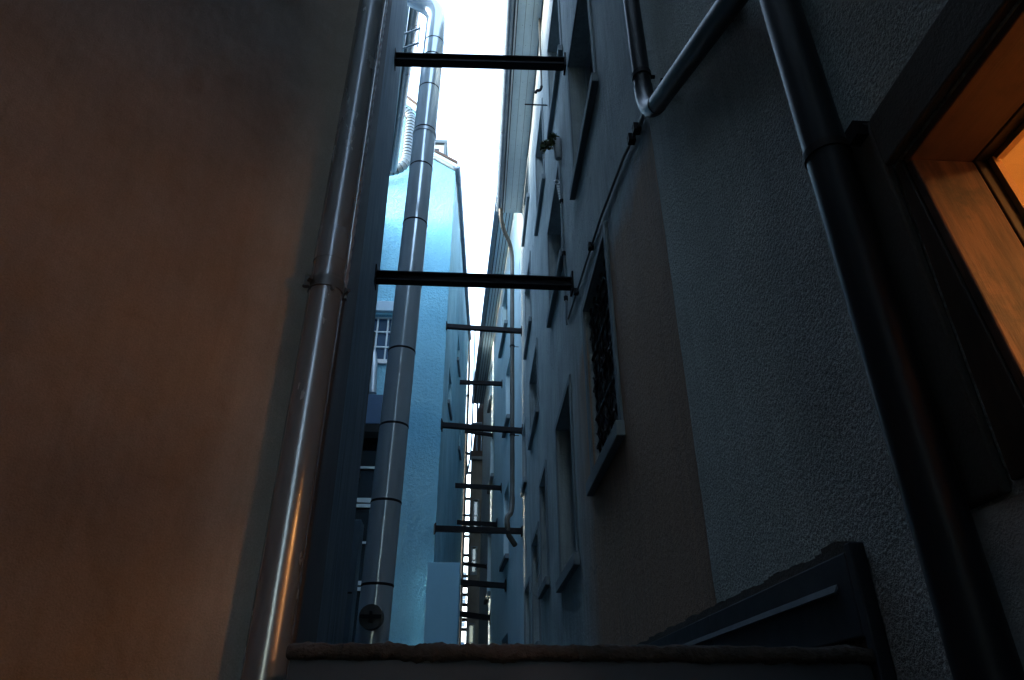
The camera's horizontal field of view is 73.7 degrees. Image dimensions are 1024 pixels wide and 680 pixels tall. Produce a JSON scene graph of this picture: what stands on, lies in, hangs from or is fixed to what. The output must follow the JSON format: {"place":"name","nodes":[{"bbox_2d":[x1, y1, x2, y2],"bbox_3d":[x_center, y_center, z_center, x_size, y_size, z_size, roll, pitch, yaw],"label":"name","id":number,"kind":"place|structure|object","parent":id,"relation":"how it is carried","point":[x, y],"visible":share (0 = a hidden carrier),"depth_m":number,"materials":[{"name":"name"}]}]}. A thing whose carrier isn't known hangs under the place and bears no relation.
{"place":"outdoors","nodes":[
{"label":"outdoors","id":0,"kind":"place"},
{"bbox_2d":[352,95,470,644],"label":"blue house","id":1,"kind":"structure","parent":0,"point":[426,596],"depth_m":13.71,"materials":[{"name":"paint"}]},
{"bbox_2d":[352,438,377,641],"bbox_3d":[-2.868,3.675,12.058,0.796,4.296,0.090,1,-30,-3],"label":"window","id":2,"kind":"structure","parent":1,"relation":"in","point":[369,450],"depth_m":12.59,"materials":[{"name":"glass"}]},
{"bbox_2d":[369,347,377,394],"bbox_3d":[-2.761,0.548,13.451,0.290,1.124,0.169,1,-30,-3],"label":"vent pipe","id":3,"kind":"object","parent":1,"relation":"attached to","point":[373,385],"visible":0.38,"depth_m":13.29,"materials":[{"name":"silver metal"}]},
{"bbox_2d":[374,317,391,363],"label":"window","id":4,"kind":"structure","parent":1,"relation":"in","point":[382,327],"depth_m":14.19,"materials":[{"name":"white paint"}]},
{"bbox_2d":[390,107,414,175],"bbox_3d":[-2.818,-4.752,16.361,0.916,2.379,0.251,1,-30,-3],"label":"spiral duct","id":5,"kind":"object","parent":1,"relation":"attached to","point":[404,161],"visible":0.66,"depth_m":16.23,"materials":[{"name":"metal"}]},
{"bbox_2d":[447,399,451,420],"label":"window","id":6,"kind":"structure","parent":1,"relation":"in","point":[449,405],"depth_m":14.86,"materials":[{"name":"glass"}]},
{"bbox_2d":[457,357,460,376],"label":"window","id":7,"kind":"structure","parent":1,"relation":"in","point":[458,363],"depth_m":17.86,"materials":[{"name":"glass"}]},
{"bbox_2d":[458,446,461,460],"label":"window","id":8,"kind":"structure","parent":1,"relation":"in","point":[459,449],"depth_m":18.62,"materials":[{"name":"glass"}]},
{"bbox_2d":[459,340,470,644],"bbox_3d":[-1.467,4.490,21.116,0.115,10.216,0.351,-1,-30,3],"label":"thin downpipe","id":9,"kind":"object","parent":1,"relation":"attached to","point":[464,501],"visible":0.71,"depth_m":21.06,"materials":[{"name":"metal"}]},
{"bbox_2d":[455,482,501,492],"bbox_3d":[-0.865,3.718,17.294,1.204,0.270,0.154,1,-30,-3],"label":"strut","id":10,"kind":"object","parent":1,"relation":"attached to","point":[478,486],"visible":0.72,"depth_m":17.26,"materials":[{"name":"metal"}]},
{"bbox_2d":[465,430,492,438],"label":"strut","id":11,"kind":"object","parent":1,"relation":"attached to","point":[479,433],"visible":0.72,"depth_m":21.49,"materials":[{"name":"metal"}]},
{"bbox_2d":[440,418,522,434],"bbox_3d":[-0.578,1.693,13.135,1.581,0.370,0.154,-1,-30,2],"label":"strut","id":12,"kind":"object","parent":1,"relation":"attached to","point":[486,428],"visible":0.92,"depth_m":13.10,"materials":[{"name":"metal"}]},
{"bbox_2d":[446,321,521,335],"bbox_3d":[-0.583,-0.234,14.227,1.585,0.280,0.126,1,-30,-1],"label":"strut","id":13,"kind":"object","parent":1,"relation":"attached to","point":[483,328],"visible":1,"depth_m":14.19,"materials":[{"name":"metal"}]},
{"bbox_2d":[405,0,505,560],"label":"sky","id":14,"kind":"structure","parent":0,"point":[469,107],"materials":[{"name":"white"}]},
{"bbox_2d":[461,561,467,644],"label":"white house","id":15,"kind":"structure","parent":0,"point":[463,634],"depth_m":84.42,"materials":[{"name":"paint"}]},
{"bbox_2d":[466,348,483,643],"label":"brown house","id":16,"kind":"structure","parent":0,"point":[472,629],"depth_m":25.98,"materials":[{"name":"stone"}]},
{"bbox_2d":[467,623,474,643],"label":"window","id":17,"kind":"structure","parent":16,"relation":"in","point":[471,628],"depth_m":24.33,"materials":[{"name":"glass"}]},
{"bbox_2d":[470,546,476,574],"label":"window","id":18,"kind":"structure","parent":16,"relation":"in","point":[473,550],"depth_m":25.59,"materials":[{"name":"glass"}]},
{"bbox_2d":[472,499,478,520],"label":"window","id":19,"kind":"structure","parent":16,"relation":"in","point":[475,503],"depth_m":26.51,"materials":[{"name":"glass"}]},
{"bbox_2d":[471,192,523,644],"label":"pale house","id":20,"kind":"structure","parent":0,"point":[501,556],"depth_m":18.31,"materials":[{"name":"paint"}]},
{"bbox_2d":[460,611,489,624],"bbox_3d":[-1.068,7.698,19.054,0.924,0.441,0.224,1,-30,-3],"label":"strut","id":21,"kind":"object","parent":20,"relation":"attached to","point":[471,615],"visible":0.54,"depth_m":19.01,"materials":[{"name":"metal"}]},
{"bbox_2d":[464,562,486,569],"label":"strut","id":22,"kind":"object","parent":20,"relation":"attached to","point":[475,565],"visible":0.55,"depth_m":21.24,"materials":[{"name":"metal"}]},
{"bbox_2d":[457,520,496,526],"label":"strut","id":23,"kind":"object","parent":20,"relation":"attached to","point":[476,523],"visible":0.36,"depth_m":18.09,"materials":[{"name":"metal"}]},
{"bbox_2d":[433,523,522,536],"bbox_3d":[-0.585,3.401,12.224,1.622,0.240,0.126,8,-30,-13],"label":"strut","id":24,"kind":"object","parent":20,"relation":"attached to","point":[470,529],"visible":0.91,"depth_m":12.17,"materials":[{"name":"metal"}]},
{"bbox_2d":[460,380,501,387],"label":"strut","id":25,"kind":"object","parent":20,"relation":"attached to","point":[481,383],"visible":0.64,"depth_m":18.81,"materials":[{"name":"metal"}]},
{"bbox_2d":[461,579,505,591],"bbox_3d":[-0.776,5.314,14.898,1.284,0.330,0.168,1,-30,-3],"label":"strut","id":26,"kind":"object","parent":20,"relation":"attached to","point":[487,584],"visible":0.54,"depth_m":14.86,"materials":[{"name":"metal"}]},
{"bbox_2d":[484,591,490,604],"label":"window","id":27,"kind":"structure","parent":20,"relation":"in","point":[488,594],"depth_m":19.69,"materials":[{"name":"glass"}]},
{"bbox_2d":[487,395,491,412],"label":"window","id":28,"kind":"structure","parent":20,"relation":"in","point":[490,398],"depth_m":23.33,"materials":[{"name":"glass"}]},
{"bbox_2d":[487,473,493,493],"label":"window","id":29,"kind":"structure","parent":20,"relation":"in","point":[492,474],"depth_m":20.70,"materials":[{"name":"paint"}]},
{"bbox_2d":[498,304,507,357],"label":"window","id":30,"kind":"structure","parent":20,"relation":"in","point":[505,321],"depth_m":19.06,"materials":[{"name":"glass"}]},
{"bbox_2d":[499,553,508,571],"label":"window","id":31,"kind":"structure","parent":20,"relation":"in","point":[506,556],"depth_m":15.07,"materials":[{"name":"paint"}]},
{"bbox_2d":[502,414,509,437],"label":"window","id":32,"kind":"structure","parent":20,"relation":"in","point":[507,419],"depth_m":16.21,"materials":[{"name":"glass"}]},
{"bbox_3d":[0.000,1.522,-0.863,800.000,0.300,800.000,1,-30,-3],"label":"ground","id":33,"kind":"structure","parent":0,"visible":0},
{"bbox_2d":[0,0,406,679],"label":"plaster house","id":34,"kind":"structure","parent":33,"relation":"on","point":[164,168],"depth_m":1.89,"materials":[{"name":"grey paint"}]},
{"bbox_2d":[240,0,385,679],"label":"downpipe","id":35,"kind":"object","parent":34,"relation":"attached to","point":[272,623],"visible":1,"depth_m":1.92,"materials":[{"name":"metal"}]},
{"bbox_2d":[374,264,573,296],"bbox_3d":[-0.348,-0.555,6.366,1.850,0.225,0.140,2,-30,-4],"label":"strut","id":36,"kind":"object","parent":34,"relation":"attached to","point":[469,280],"visible":0.86,"depth_m":6.35,"materials":[{"name":"metal"}]},
{"bbox_2d":[394,48,565,74],"bbox_3d":[-0.347,-3.042,7.459,1.874,0.250,0.140,1,-30,-3],"label":"strut","id":37,"kind":"object","parent":34,"relation":"attached to","point":[478,61],"visible":0.87,"depth_m":7.44,"materials":[{"name":"metal"}]},
{"bbox_2d":[355,0,445,643],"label":"drainpipe","id":38,"kind":"object","parent":33,"relation":"on","point":[375,601],"visible":0.92,"depth_m":6.93,"materials":[{"name":"silver metal"}]},
{"bbox_2d":[390,6,418,172],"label":"courtyard wing","id":39,"kind":"structure","parent":33,"relation":"on","point":[411,19],"depth_m":12.06,"materials":[{"name":"white paint"}]},
{"bbox_2d":[343,331,375,643],"bbox_3d":[-1.885,2.608,7.641,0.305,6.200,0.258,1,-30,-3],"label":"casing pipe","id":40,"kind":"object","parent":39,"relation":"attached to","point":[353,576],"visible":0.23,"depth_m":7.58,"materials":[{"name":"grey metal"}]},
{"bbox_2d":[460,433,467,632],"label":"sooty house","id":41,"kind":"structure","parent":33,"relation":"on","point":[462,513],"depth_m":22.31,"materials":[{"name":"tile"}]},
{"bbox_2d":[467,331,475,473],"bbox_3d":[-1.615,2.287,26.732,0.298,6.412,0.110,16,-33,-26],"label":"curved vent pipe","id":42,"kind":"object","parent":41,"relation":"attached to","point":[472,401],"visible":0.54,"depth_m":26.69,"materials":[{"name":"white"}]},
{"bbox_2d":[286,641,875,679],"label":"wall","id":43,"kind":"structure","parent":33,"relation":"on","point":[386,660],"depth_m":1.33,"materials":[{"name":"concrete"}]},
{"bbox_2d":[496,0,716,645],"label":"tall house","id":44,"kind":"structure","parent":33,"relation":"on","point":[615,546],"depth_m":5.14,"materials":[{"name":"paint"}]},
{"bbox_2d":[499,208,518,546],"bbox_3d":[-0.119,0.436,13.798,0.188,7.139,1.108,-11,-31,18],"label":"swan neck downpipe","id":45,"kind":"object","parent":44,"relation":"attached to","point":[508,516],"visible":0.94,"depth_m":13.77,"materials":[{"name":"metal"}]},
{"bbox_2d":[520,417,526,496],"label":"window","id":46,"kind":"structure","parent":44,"relation":"in","point":[524,480],"depth_m":12.16,"materials":[{"name":"paint"}]},
{"bbox_2d":[521,154,529,246],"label":"window","id":47,"kind":"structure","parent":44,"relation":"in","point":[527,196],"depth_m":13.57,"materials":[{"name":"paint"}]},
{"bbox_2d":[523,251,531,359],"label":"window","id":48,"kind":"structure","parent":44,"relation":"in","point":[527,334],"depth_m":12.14,"materials":[{"name":"glass"}]},
{"bbox_2d":[524,575,530,643],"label":"window","id":49,"kind":"structure","parent":44,"relation":"in","point":[528,581],"depth_m":10.59,"materials":[{"name":"glass"}]},
{"bbox_2d":[527,337,538,449],"bbox_3d":[0.317,0.862,10.610,0.054,1.225,1.550,1,-30,-3],"label":"window","id":50,"kind":"structure","parent":44,"relation":"in","point":[536,412],"depth_m":10.26,"materials":[{"name":"paint"}]},
{"bbox_2d":[525,104,546,105],"bbox_3d":[0.339,-3.311,9.610,0.326,0.024,0.024,1,-30,-3],"label":"twisted rod","id":51,"kind":"object","parent":44,"relation":"attached to","point":[537,104],"visible":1,"depth_m":9.61,"materials":[{"name":"metal"}]},
{"bbox_2d":[531,521,540,644],"bbox_3d":[0.307,3.440,9.378,0.054,1.585,1.250,1,-30,-3],"label":"window","id":52,"kind":"structure","parent":44,"relation":"in","point":[536,531],"depth_m":9.26,"materials":[{"name":"glass"}]},
{"bbox_2d":[534,18,542,93],"bbox_3d":[0.399,-4.433,10.595,0.131,1.738,0.044,1,-30,-3],"label":"thin vent pipe","id":53,"kind":"object","parent":44,"relation":"attached to","point":[541,85],"visible":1,"depth_m":10.60,"materials":[{"name":"metal"}]},
{"bbox_2d":[534,98,544,235],"bbox_3d":[0.410,-2.674,10.577,0.054,1.665,1.300,1,-30,-3],"label":"window","id":54,"kind":"structure","parent":44,"relation":"in","point":[538,207],"depth_m":10.29,"materials":[{"name":"paint"}]},
{"bbox_2d":[538,459,549,598],"bbox_3d":[0.376,2.352,8.473,0.054,1.485,1.000,1,-30,-3],"label":"window","id":55,"kind":"structure","parent":44,"relation":"in","point":[545,584],"depth_m":8.29,"materials":[{"name":"paint"}]},
{"bbox_2d":[540,132,561,160],"bbox_3d":[0.434,-2.203,7.720,0.277,0.408,0.152,1,-30,-3],"label":"potted plant","id":56,"kind":"object","parent":44,"relation":"attached to","point":[554,140],"visible":0.99,"depth_m":7.69,"materials":[{"name":"green plant"}]},
{"bbox_2d":[546,161,562,327],"bbox_3d":[0.595,-1.129,8.060,0.275,1.435,1.470,1,-30,-3],"label":"window","id":57,"kind":"structure","parent":44,"relation":"in","point":[552,296],"depth_m":8.01,"materials":[{"name":"glass"}]},
{"bbox_2d":[547,0,562,137],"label":"window","id":58,"kind":"structure","parent":44,"relation":"in","point":[560,47],"depth_m":8.44,"materials":[{"name":"paint"}]},
{"bbox_2d":[553,180,560,207],"bbox_3d":[0.508,-1.596,7.502,0.099,0.437,0.014,1,-30,-3],"label":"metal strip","id":59,"kind":"object","parent":44,"relation":"attached to","point":[558,188],"visible":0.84,"depth_m":7.54,"materials":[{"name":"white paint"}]},
{"bbox_2d":[559,160,567,324],"bbox_3d":[0.535,-1.132,7.178,0.041,2.250,0.041,13,-32,-22],"label":"vertical conduit","id":60,"kind":"object","parent":44,"relation":"attached to","point":[563,255],"visible":0.93,"depth_m":7.13,"materials":[{"name":"metal"}]},
{"bbox_2d":[554,374,579,592],"bbox_3d":[0.490,1.392,6.527,0.054,1.735,1.340,1,-30,-3],"label":"window","id":61,"kind":"structure","parent":44,"relation":"in","point":[573,563],"depth_m":6.20,"materials":[{"name":"paint"}]},
{"bbox_2d":[566,0,598,199],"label":"window","id":62,"kind":"structure","parent":44,"relation":"in","point":[591,75],"depth_m":5.95,"materials":[{"name":"paint"}]},
{"bbox_2d":[581,221,625,495],"bbox_3d":[0.709,0.153,4.848,0.275,1.595,1.200,1,-30,-3],"label":"window","id":63,"kind":"structure","parent":44,"relation":"in","point":[609,359],"depth_m":4.83,"materials":[{"name":"paint"}]},
{"bbox_2d":[567,20,733,318],"bbox_3d":[0.644,-0.657,4.396,0.057,1.380,4.239,1,-30,-2],"label":"cable","id":64,"kind":"object","parent":44,"relation":"attached to","point":[636,130],"depth_m":4.41,"materials":[{"name":"rubber"}]},
{"bbox_2d":[637,541,896,679],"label":"lean to roof","id":65,"kind":"object","parent":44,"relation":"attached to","point":[827,596],"visible":0.81,"depth_m":1.63,"materials":[{"name":"metal"}]},
{"bbox_2d":[639,0,1023,679],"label":"roughcast house","id":66,"kind":"structure","parent":33,"relation":"on","point":[793,460],"depth_m":1.56,"materials":[{"name":"paint"}]},
{"bbox_2d":[623,0,748,117],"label":"drainpipe","id":67,"kind":"object","parent":66,"relation":"attached to","point":[718,19],"visible":1,"depth_m":2.80,"materials":[{"name":"metal"}]},
{"bbox_2d":[759,0,1023,679],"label":"downpipe","id":68,"kind":"object","parent":66,"relation":"attached to","point":[975,631],"visible":0.89,"depth_m":1.21,"materials":[{"name":"metal"}]},
{"bbox_2d":[972,103,1023,246],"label":"window","id":69,"kind":"structure","parent":66,"relation":"in","point":[1000,183],"depth_m":1.28,"materials":[{"name":"paint"}]}
]}

